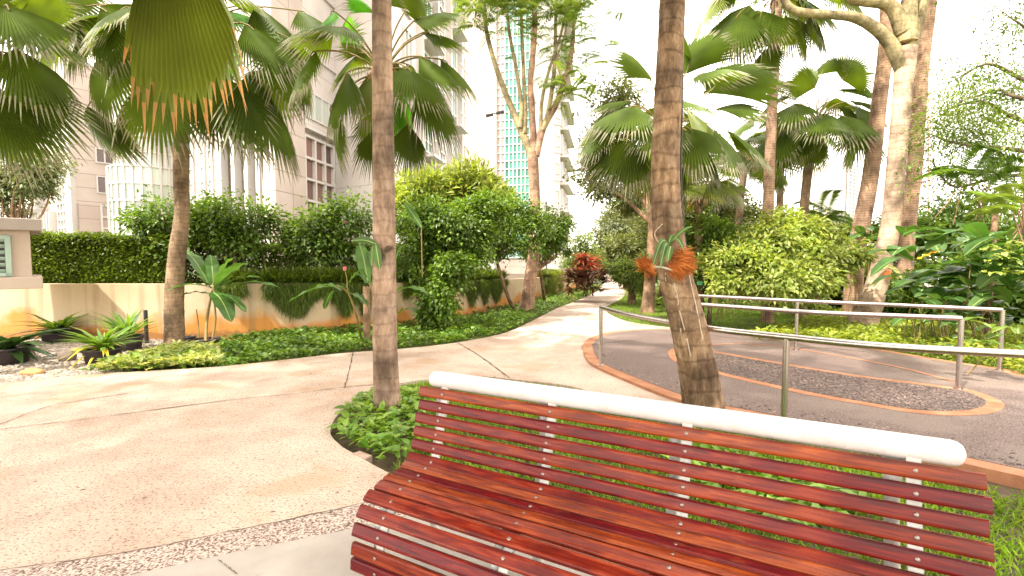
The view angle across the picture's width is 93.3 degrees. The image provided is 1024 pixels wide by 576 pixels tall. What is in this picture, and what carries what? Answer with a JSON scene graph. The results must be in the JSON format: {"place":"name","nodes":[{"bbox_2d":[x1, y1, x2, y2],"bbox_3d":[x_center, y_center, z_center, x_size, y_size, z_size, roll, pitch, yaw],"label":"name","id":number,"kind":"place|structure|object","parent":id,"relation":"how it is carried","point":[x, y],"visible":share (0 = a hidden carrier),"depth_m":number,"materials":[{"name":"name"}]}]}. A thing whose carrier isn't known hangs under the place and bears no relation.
{"place":"outdoors","nodes":[
{"label":"outdoors","id":0,"kind":"place"},
{"bbox_2d":[16,60,185,273],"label":"apartment building","id":1,"kind":"structure","parent":0,"point":[97,182],"depth_m":32.94,"materials":[{"name":"beige stone"}]},
{"bbox_2d":[53,134,65,232],"bbox_3d":[-31.233,-7.579,33.522,2.063,13.645,0.170,2,4,34],"label":"window","id":2,"kind":"structure","parent":1,"relation":"in","point":[61,223],"depth_m":33.74,"materials":[{"name":"white glass"}]},
{"bbox_2d":[115,164,125,234],"bbox_3d":[-24.469,-5.520,30.326,0.563,4.401,0.136,0,3,6],"label":"window","id":3,"kind":"structure","parent":1,"relation":"in","point":[118,168],"depth_m":30.28,"materials":[{"name":"white glass"}]},
{"bbox_2d":[122,164,134,234],"bbox_3d":[-23.990,-5.520,30.326,0.563,4.401,0.136,0,3,-6],"label":"window","id":4,"kind":"structure","parent":1,"relation":"in","point":[127,184],"depth_m":30.27,"materials":[{"name":"white glass"}]},
{"bbox_2d":[188,0,468,277],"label":"apartment building","id":5,"kind":"structure","parent":0,"point":[317,158],"depth_m":25.33,"materials":[{"name":"beige stone"}]},
{"bbox_2d":[305,91,331,127],"bbox_3d":[-9.985,-9.267,25.371,0.100,1.380,2.880,1,3,9],"label":"window","id":6,"kind":"structure","parent":5,"relation":"in","point":[321,107],"depth_m":25.28,"materials":[{"name":"white glass"}]},
{"bbox_2d":[305,133,335,222],"bbox_3d":[-10.180,-5.573,25.581,0.220,4.420,2.870,1,3,9],"label":"window","id":7,"kind":"structure","parent":5,"relation":"in","point":[320,155],"depth_m":25.61,"materials":[{"name":"white glass"}]},
{"bbox_2d":[0,274,678,573],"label":"path","id":8,"kind":"structure","parent":0,"point":[202,469],"depth_m":4.24,"materials":[{"name":"beige concrete"}]},
{"bbox_2d":[0,502,404,575],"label":"pebble strip","id":9,"kind":"object","parent":8,"relation":"on","point":[149,559],"visible":0.71,"depth_m":2.61,"materials":[{"name":"beige gravel"}]},
{"bbox_2d":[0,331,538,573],"bbox_3d":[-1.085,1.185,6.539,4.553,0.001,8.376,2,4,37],"label":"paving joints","id":10,"kind":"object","parent":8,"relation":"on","point":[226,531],"visible":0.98,"depth_m":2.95,"materials":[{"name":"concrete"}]},
{"bbox_2d":[128,516,591,575],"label":"tile paving","id":11,"kind":"structure","parent":8,"relation":"on","point":[328,554],"depth_m":2.51,"materials":[{"name":"beige tile"}]},
{"bbox_2d":[350,371,994,575],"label":"bench","id":12,"kind":"object","parent":11,"relation":"on","point":[434,490],"visible":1,"depth_m":1.99,"materials":[{"name":"red wood"}]},
{"bbox_2d":[592,330,1023,469],"bbox_3d":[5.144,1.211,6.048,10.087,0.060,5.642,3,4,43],"label":"medallion paving","id":13,"kind":"structure","parent":8,"relation":"on","point":[1002,430],"depth_m":6.05,"materials":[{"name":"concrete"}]},
{"bbox_2d":[597,306,1023,417],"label":"steel railing","id":14,"kind":"object","parent":13,"relation":"on","point":[971,351],"visible":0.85,"depth_m":4.17,"materials":[{"name":"silver metal"}]},
{"bbox_2d":[668,348,1004,415],"bbox_3d":[3.656,1.178,6.463,1.719,0.050,4.077,-3,4,-39],"label":"band","id":15,"kind":"object","parent":13,"relation":"on","point":[992,405],"visible":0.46,"depth_m":5.36,"materials":[{"name":"concrete"}]},
{"bbox_2d":[701,303,964,389],"bbox_3d":[3.951,0.723,6.604,3.300,0.889,0.395,3,4,39],"label":"steel railing","id":16,"kind":"object","parent":15,"relation":"on","point":[960,343],"visible":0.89,"depth_m":6.00,"materials":[{"name":"silver metal"}]},
{"bbox_2d":[714,353,985,410],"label":"cobbles","id":17,"kind":"object","parent":13,"relation":"on","point":[849,389],"visible":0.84,"depth_m":5.80,"materials":[{"name":"grey gravel"}]},
{"bbox_2d":[699,294,1004,370],"bbox_3d":[5.075,0.638,8.144,4.561,0.889,0.244,3,4,42],"label":"steel railing","id":18,"kind":"object","parent":13,"relation":"on","point":[1001,323],"visible":0.89,"depth_m":7.54,"materials":[{"name":"silver metal"}]},
{"bbox_2d":[0,0,1023,260],"label":"sky","id":19,"kind":"structure","parent":0,"point":[855,40],"materials":[{"name":"white"}]},
{"bbox_2d":[131,262,894,371],"bbox_3d":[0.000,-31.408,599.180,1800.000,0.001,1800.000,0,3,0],"label":"ground","id":20,"kind":"structure","parent":0,"point":[363,349],"depth_m":9.32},
{"bbox_2d":[0,146,82,218],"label":"broadleaf tree","id":21,"kind":"object","parent":20,"relation":"on","point":[13,194],"visible":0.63,"depth_m":21.54,"materials":[{"name":"green plant"}]},
{"bbox_2d":[0,339,162,382],"bbox_3d":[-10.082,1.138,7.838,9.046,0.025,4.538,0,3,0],"label":"gravel","id":22,"kind":"structure","parent":20,"relation":"on","point":[55,349],"depth_m":7.27,"materials":[{"name":"beige gravel"}]},
{"bbox_2d":[0,344,34,365],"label":"plant pot","id":23,"kind":"object","parent":22,"relation":"on","point":[6,358],"visible":0.65,"depth_m":7.32,"materials":[{"name":"black plastic"}]},
{"bbox_2d":[0,328,67,363],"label":"potted plant","id":24,"kind":"object","parent":23,"relation":"in","point":[11,343],"visible":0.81,"depth_m":7.42,"materials":[{"name":"green plant"}]},
{"bbox_2d":[0,0,105,196],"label":"palm tree","id":25,"kind":"object","parent":22,"relation":"on","point":[36,106],"visible":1,"depth_m":6.25,"materials":[{"name":"green plant"}]},
{"bbox_2d":[41,330,80,342],"bbox_3d":[-8.887,0.959,9.499,0.636,0.200,0.636,0,3,0],"label":"plant pot","id":26,"kind":"object","parent":22,"relation":"on","point":[57,338],"visible":0.54,"depth_m":9.30,"materials":[{"name":"black plastic"}]},
{"bbox_2d":[6,311,95,343],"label":"potted plant","id":27,"kind":"object","parent":26,"relation":"in","point":[66,322],"visible":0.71,"depth_m":9.36,"materials":[{"name":"green plant"}]},
{"bbox_2d":[79,345,125,364],"bbox_3d":[-6.346,1.048,7.508,0.562,0.240,0.562,0,3,0],"label":"plant pot","id":28,"kind":"object","parent":22,"relation":"on","point":[93,353],"visible":0.57,"depth_m":7.31,"materials":[{"name":"black plastic"}]},
{"bbox_2d":[51,321,153,367],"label":"potted plant","id":29,"kind":"object","parent":28,"relation":"in","point":[104,342],"visible":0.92,"depth_m":7.38,"materials":[{"name":"green plant"}]},
{"bbox_2d":[115,334,144,351],"bbox_3d":[-6.822,0.979,8.587,0.509,0.260,0.509,0,3,0],"label":"plant pot","id":30,"kind":"object","parent":22,"relation":"on","point":[131,346],"visible":0.41,"depth_m":8.50,"materials":[{"name":"black plastic"}]},
{"bbox_2d":[87,308,165,337],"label":"potted plant","id":31,"kind":"object","parent":30,"relation":"in","point":[132,320],"visible":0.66,"depth_m":8.56,"materials":[{"name":"green plant"}]},
{"bbox_2d":[6,0,340,345],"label":"palm tree","id":32,"kind":"object","parent":22,"relation":"on","point":[264,34],"visible":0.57,"depth_m":8.54,"materials":[{"name":"green plant"}]},
{"bbox_2d":[123,0,247,143],"bbox_3d":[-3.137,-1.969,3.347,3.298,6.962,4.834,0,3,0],"label":"leaf","id":33,"kind":"object","parent":32,"relation":"attached to","point":[183,46],"visible":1,"depth_m":3.88,"materials":[{"name":"green plant"}]},
{"bbox_2d":[90,339,227,371],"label":"variegated ground cover","id":34,"kind":"object","parent":20,"relation":"on","point":[210,356],"visible":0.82,"depth_m":7.16,"materials":[{"name":"green plant"}]},
{"bbox_2d":[0,277,586,339],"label":"garden wall","id":35,"kind":"structure","parent":20,"relation":"on","point":[52,302],"depth_m":9.79,"materials":[{"name":"beige paint"}]},
{"bbox_2d":[0,217,42,289],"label":"pillar","id":36,"kind":"structure","parent":35,"relation":"on","point":[15,258],"depth_m":8.18,"materials":[{"name":"paint"}]},
{"bbox_2d":[0,235,11,276],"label":"window frame","id":37,"kind":"structure","parent":36,"relation":"in","point":[3,238],"depth_m":8.07,"materials":[{"name":"white metal"}]},
{"bbox_2d":[212,265,259,301],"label":"hanging plant","id":38,"kind":"object","parent":35,"relation":"attached to","point":[240,290],"visible":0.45,"depth_m":9.83,"materials":[{"name":"green plant"}]},
{"bbox_2d":[252,264,372,322],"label":"hanging plant","id":39,"kind":"object","parent":35,"relation":"attached to","point":[307,275],"visible":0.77,"depth_m":10.31,"materials":[{"name":"green plant"}]},
{"bbox_2d":[138,274,539,283],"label":"raised bed soil","id":40,"kind":"structure","parent":35,"relation":"in","point":[513,276],"depth_m":25.88,"materials":[{"name":"brown soil"}]},
{"bbox_2d":[30,229,170,283],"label":"hedge","id":41,"kind":"object","parent":40,"relation":"on","point":[76,257],"visible":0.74,"depth_m":10.40,"materials":[{"name":"green plant"}]},
{"bbox_2d":[102,184,231,275],"bbox_3d":[-7.648,-1.236,11.047,2.624,2.231,1.874,0,3,0],"label":"shrub","id":42,"kind":"object","parent":40,"relation":"on","point":[143,223],"visible":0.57,"depth_m":10.71,"materials":[{"name":"green plant"}]},
{"bbox_2d":[171,180,291,264],"bbox_3d":[-6.282,-1.376,11.090,2.691,2.275,1.837,0,3,0],"label":"shrub","id":43,"kind":"object","parent":40,"relation":"on","point":[241,237],"visible":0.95,"depth_m":10.94,"materials":[{"name":"green plant"}]},
{"bbox_2d":[185,239,429,282],"bbox_3d":[-4.811,-0.624,12.548,7.133,1.371,1.333,-1,3,-13],"label":"hedge","id":44,"kind":"object","parent":40,"relation":"on","point":[259,265],"visible":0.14,"depth_m":11.82,"materials":[{"name":"green plant"}]},
{"bbox_2d":[268,181,372,268],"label":"shrub","id":45,"kind":"object","parent":40,"relation":"on","point":[322,236],"visible":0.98,"depth_m":11.39,"materials":[{"name":"green plant"}]},
{"bbox_2d":[395,147,517,231],"bbox_3d":[-1.988,-2.324,15.083,4.475,3.978,2.719,0,3,0],"label":"shrub","id":46,"kind":"object","parent":40,"relation":"on","point":[456,181],"visible":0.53,"depth_m":14.52,"materials":[{"name":"green plant"}]},
{"bbox_2d":[395,185,520,286],"bbox_3d":[-1.432,-1.187,11.211,3.305,2.398,2.434,0,3,0],"label":"shrub","id":47,"kind":"object","parent":40,"relation":"on","point":[458,224],"visible":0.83,"depth_m":10.81,"materials":[{"name":"green plant"}]},
{"bbox_2d":[461,267,510,309],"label":"hanging plant","id":48,"kind":"object","parent":35,"relation":"attached to","point":[491,283],"visible":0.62,"depth_m":14.22,"materials":[{"name":"green plant"}]},
{"bbox_2d":[537,268,564,297],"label":"hanging plant","id":49,"kind":"object","parent":35,"relation":"attached to","point":[550,283],"visible":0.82,"depth_m":20.91,"materials":[{"name":"green plant"}]},
{"bbox_2d":[287,244,372,337],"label":"banana plant","id":50,"kind":"object","parent":20,"relation":"on","point":[361,257],"visible":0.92,"depth_m":7.98,"materials":[{"name":"green plant"}]},
{"bbox_2d":[78,284,595,371],"bbox_3d":[0.903,0.498,17.562,4.552,0.346,25.765,2,4,27],"label":"ground cover","id":51,"kind":"object","parent":20,"relation":"on","point":[334,341],"visible":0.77,"depth_m":9.28,"materials":[{"name":"green plant"}]},
{"bbox_2d":[189,337,220,342],"bbox_3d":[-5.472,1.006,8.640,0.488,0.200,0.488,0,3,0],"label":"plant pot","id":52,"kind":"object","parent":51,"relation":"on","point":[201,339],"visible":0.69,"depth_m":8.66,"materials":[{"name":"black plastic"}]},
{"bbox_2d":[166,251,280,340],"bbox_3d":[-5.208,0.199,8.813,1.984,1.777,0.843,0,3,0],"label":"banana plant","id":53,"kind":"object","parent":52,"relation":"in","point":[209,271],"visible":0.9,"depth_m":8.87,"materials":[{"name":"green plant"}]},
{"bbox_2d":[275,0,477,188],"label":"palm tree","id":54,"kind":"object","parent":20,"relation":"on","point":[430,106],"visible":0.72,"depth_m":7.20,"materials":[{"name":"green plant"}]},
{"bbox_2d":[408,249,482,329],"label":"shrub","id":55,"kind":"object","parent":20,"relation":"on","point":[438,303],"visible":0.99,"depth_m":10.25,"materials":[{"name":"green plant"}]},
{"bbox_2d":[465,186,564,310],"bbox_3d":[0.016,-0.938,13.186,2.425,3.721,2.832,-3,4,-45],"label":"tree","id":56,"kind":"object","parent":20,"relation":"on","point":[527,226],"visible":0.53,"depth_m":12.98,"materials":[{"name":"green plant"}]},
{"bbox_2d":[518,203,581,304],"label":"tree","id":57,"kind":"object","parent":20,"relation":"on","point":[561,237],"visible":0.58,"depth_m":15.30,"materials":[{"name":"green plant"}]},
{"bbox_2d":[446,0,658,313],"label":"tree","id":58,"kind":"object","parent":20,"relation":"on","point":[532,146],"visible":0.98,"depth_m":14.48,"materials":[{"name":"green plant"}]},
{"bbox_2d":[556,227,609,288],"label":"tree","id":59,"kind":"object","parent":20,"relation":"on","point":[582,246],"visible":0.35,"depth_m":19.78,"materials":[{"name":"green plant"}]},
{"bbox_2d":[554,265,613,300],"bbox_3d":[2.822,-0.183,18.392,2.386,1.469,1.963,0,3,0],"label":"cordyline","id":60,"kind":"object","parent":20,"relation":"on","point":[580,275],"visible":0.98,"depth_m":18.18,"materials":[{"name":"red plant"}]},
{"bbox_2d":[583,194,650,289],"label":"broadleaf tree","id":61,"kind":"object","parent":20,"relation":"on","point":[609,221],"visible":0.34,"depth_m":25.43,"materials":[{"name":"green plant"}]},
{"bbox_2d":[572,30,798,213],"bbox_3d":[3.904,-2.471,10.942,5.063,7.030,3.569,0,3,0],"label":"palm tree","id":62,"kind":"object","parent":20,"relation":"on","point":[623,162],"visible":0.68,"depth_m":10.48,"materials":[{"name":"green plant"}]},
{"bbox_2d":[582,329,1023,489],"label":"raised band","id":63,"kind":"object","parent":20,"relation":"on","point":[1013,477],"visible":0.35,"depth_m":5.43,"materials":[{"name":"concrete"}]},
{"bbox_2d":[940,317,1023,373],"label":"broadleaf plant","id":64,"kind":"object","parent":63,"relation":"on","point":[993,328],"visible":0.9,"depth_m":6.18,"materials":[{"name":"green plant"}]},
{"bbox_2d":[832,181,1023,267],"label":"broadleaf tree","id":65,"kind":"object","parent":20,"relation":"on","point":[942,219],"visible":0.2,"depth_m":14.47,"materials":[{"name":"green plant"}]},
{"bbox_2d":[465,0,574,273],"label":"tower block","id":66,"kind":"structure","parent":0,"point":[481,80],"depth_m":59.01,"materials":[{"name":"white stone"}]},
{"bbox_2d":[331,375,1023,575],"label":"grass","id":67,"kind":"structure","parent":0,"point":[1004,548],"depth_m":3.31,"materials":[{"name":"green plant"}]},
{"bbox_2d":[325,386,434,460],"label":"broadleaf ground cover","id":68,"kind":"object","parent":67,"relation":"on","point":[365,406],"visible":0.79,"depth_m":4.42,"materials":[{"name":"green plant"}]},
{"bbox_2d":[372,0,401,421],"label":"palm tree","id":69,"kind":"object","parent":67,"relation":"on","point":[386,386],"visible":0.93,"depth_m":4.81,"materials":[{"name":"brown plant"}]},
{"bbox_2d":[352,236,393,268],"bbox_3d":[-1.349,-0.348,4.778,0.458,0.327,0.115,0,3,0],"label":"orchid","id":70,"kind":"object","parent":69,"relation":"attached to","point":[376,254],"visible":1,"depth_m":4.76,"materials":[{"name":"green plant"}]},
{"bbox_2d":[651,0,724,408],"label":"palm tree","id":71,"kind":"object","parent":67,"relation":"on","point":[699,378],"visible":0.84,"depth_m":4.74,"materials":[{"name":"brown plant"}]},
{"bbox_2d":[653,224,702,356],"bbox_3d":[1.612,0.086,4.674,0.515,1.421,0.267,1,3,11],"label":"orchid","id":72,"kind":"object","parent":71,"relation":"attached to","point":[682,265],"visible":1,"depth_m":4.62,"materials":[{"name":"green plant"}]},
{"bbox_2d":[661,444,866,541],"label":"leafy weeds","id":73,"kind":"object","parent":67,"relation":"on","point":[814,484],"visible":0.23,"depth_m":3.27,"materials":[{"name":"green plant"}]},
{"bbox_2d":[608,294,1023,373],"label":"lawn","id":74,"kind":"structure","parent":0,"point":[738,325],"depth_m":12.98,"materials":[{"name":"plant"}]},
{"bbox_2d":[562,69,661,313],"bbox_3d":[3.455,-3.141,15.786,3.812,7.877,3.082,0,3,0],"label":"tree","id":75,"kind":"object","parent":74,"relation":"on","point":[648,304],"visible":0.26,"depth_m":15.17,"materials":[{"name":"green plant"}]},
{"bbox_2d":[597,219,647,294],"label":"broadleaf tree","id":76,"kind":"object","parent":74,"relation":"on","point":[618,246],"visible":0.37,"depth_m":21.68,"materials":[{"name":"green plant"}]},
{"bbox_2d":[600,255,658,303],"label":"broadleaf tree","id":77,"kind":"object","parent":74,"relation":"on","point":[628,276],"visible":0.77,"depth_m":17.60,"materials":[{"name":"green plant"}]},
{"bbox_2d":[625,175,759,256],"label":"broadleaf tree","id":78,"kind":"object","parent":74,"relation":"on","point":[721,213],"visible":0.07,"depth_m":16.98,"materials":[{"name":"green plant"}]},
{"bbox_2d":[645,180,752,311],"bbox_3d":[4.582,-0.850,11.876,2.491,3.638,2.479,0,3,0],"label":"palm tree","id":79,"kind":"object","parent":74,"relation":"on","point":[700,197],"visible":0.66,"depth_m":11.31,"materials":[{"name":"green plant"}]},
{"bbox_2d":[684,202,761,324],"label":"shrub","id":80,"kind":"object","parent":74,"relation":"on","point":[720,230],"visible":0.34,"depth_m":11.73,"materials":[{"name":"green plant"}]},
{"bbox_2d":[623,285,833,314],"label":"border plants","id":81,"kind":"object","parent":74,"relation":"on","point":[738,302],"visible":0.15,"depth_m":14.45,"materials":[{"name":"green plant"}]},
{"bbox_2d":[705,134,804,309],"bbox_3d":[7.767,-2.025,15.825,3.231,5.548,3.316,3,4,41],"label":"palm tree","id":82,"kind":"object","parent":74,"relation":"on","point":[742,182],"visible":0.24,"depth_m":15.78,"materials":[{"name":"green plant"}]},
{"bbox_2d":[693,0,863,322],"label":"palm tree","id":83,"kind":"object","parent":74,"relation":"on","point":[749,27],"visible":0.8,"depth_m":12.08,"materials":[{"name":"green plant"}]},
{"bbox_2d":[727,116,843,214],"bbox_3d":[9.525,-2.726,17.451,3.628,6.771,3.589,0,3,0],"label":"palm tree","id":84,"kind":"object","parent":74,"relation":"on","point":[745,127],"visible":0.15,"depth_m":17.25,"materials":[{"name":"green plant"}]},
{"bbox_2d":[695,201,885,314],"bbox_3d":[6.630,-0.466,11.133,5.158,3.004,3.417,-3,4,-43],"label":"shrub","id":85,"kind":"object","parent":74,"relation":"on","point":[784,254],"visible":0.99,"depth_m":10.21,"materials":[{"name":"green plant"}]},
{"bbox_2d":[723,192,872,245],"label":"broadleaf tree","id":86,"kind":"object","parent":74,"relation":"on","point":[747,213],"visible":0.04,"depth_m":18.42,"materials":[{"name":"green plant"}]},
{"bbox_2d":[743,53,888,318],"bbox_3d":[8.330,-2.891,13.444,3.520,7.537,4.000,2,4,29],"label":"palm tree","id":87,"kind":"object","parent":74,"relation":"on","point":[850,127],"visible":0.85,"depth_m":13.14,"materials":[{"name":"green plant"}]},
{"bbox_2d":[792,190,852,309],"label":"feather palm","id":88,"kind":"object","parent":74,"relation":"on","point":[835,215],"visible":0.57,"depth_m":13.88,"materials":[{"name":"green plant"}]},
{"bbox_2d":[754,0,937,326],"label":"tree","id":89,"kind":"object","parent":74,"relation":"on","point":[899,44],"visible":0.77,"depth_m":10.57,"materials":[{"name":"beige plant"}]},
{"bbox_2d":[841,226,878,317],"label":"broadleaf plant","id":90,"kind":"object","parent":74,"relation":"on","point":[861,231],"visible":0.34,"depth_m":11.86,"materials":[{"name":"green plant"}]},
{"bbox_2d":[842,10,892,311],"bbox_3d":[9.372,-5.146,12.199,3.604,12.181,3.691,1,3,21],"label":"palm tree","id":91,"kind":"object","parent":74,"relation":"on","point":[864,210],"visible":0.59,"depth_m":12.12,"materials":[{"name":"brown plant"}]},
{"bbox_2d":[749,307,1023,370],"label":"sunny ground cover","id":92,"kind":"object","parent":74,"relation":"on","point":[827,326],"visible":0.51,"depth_m":9.32,"materials":[{"name":"green plant"}]},
{"bbox_2d":[895,0,936,295],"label":"palm tree","id":93,"kind":"object","parent":74,"relation":"on","point":[910,212],"visible":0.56,"depth_m":12.69,"materials":[{"name":"brown plant"}]},
{"bbox_2d":[864,250,975,321],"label":"thicket bush","id":94,"kind":"object","parent":74,"relation":"on","point":[900,299],"visible":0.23,"depth_m":12.43,"materials":[{"name":"green plant"}]},
{"bbox_2d":[867,225,1023,335],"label":"broadleaf plant","id":95,"kind":"object","parent":74,"relation":"on","point":[937,244],"visible":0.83,"depth_m":8.71,"materials":[{"name":"green plant"}]},
{"bbox_2d":[870,0,1023,248],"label":"leaved tree","id":96,"kind":"object","parent":74,"relation":"on","point":[993,119],"visible":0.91,"depth_m":9.36,"materials":[{"name":"green plant"}]},
{"bbox_2d":[890,292,1023,343],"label":"broadleaf plant","id":97,"kind":"object","parent":74,"relation":"on","point":[955,301],"visible":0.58,"depth_m":8.58,"materials":[{"name":"green plant"}]},
{"bbox_2d":[908,236,1023,326],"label":"thicket bush","id":98,"kind":"object","parent":74,"relation":"on","point":[942,267],"visible":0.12,"depth_m":11.10,"materials":[{"name":"green plant"}]},
{"bbox_2d":[911,143,1023,334],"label":"feather palm","id":99,"kind":"object","parent":74,"relation":"on","point":[986,158],"visible":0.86,"depth_m":9.12,"materials":[{"name":"green plant"}]},
{"bbox_2d":[956,221,1023,311],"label":"broadleaf plant","id":100,"kind":"object","parent":74,"relation":"on","point":[979,231],"visible":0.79,"depth_m":7.97,"materials":[{"name":"green plant"}]},
{"bbox_2d":[980,239,1023,275],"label":"broadleaf plant","id":101,"kind":"object","parent":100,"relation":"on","point":[1005,254],"visible":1,"depth_m":7.30,"materials":[{"name":"yellow plant"}]},
{"bbox_2d":[965,164,1023,250],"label":"feather palm","id":102,"kind":"object","parent":74,"relation":"on","point":[1006,191],"visible":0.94,"depth_m":7.40,"materials":[{"name":"green plant"}]},
{"bbox_2d":[813,162,859,231],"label":"distant tower","id":103,"kind":"structure","parent":0,"point":[834,177],"depth_m":237.25,"materials":[{"name":"white stone"}]},
{"bbox_2d":[833,163,845,222],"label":"window","id":104,"kind":"structure","parent":103,"relation":"in","point":[839,177],"depth_m":234.68,"materials":[{"name":"glass"}]},
{"bbox_2d":[846,166,859,218],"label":"window","id":105,"kind":"structure","parent":103,"relation":"in","point":[851,175],"depth_m":237.39,"materials":[{"name":"glass"}]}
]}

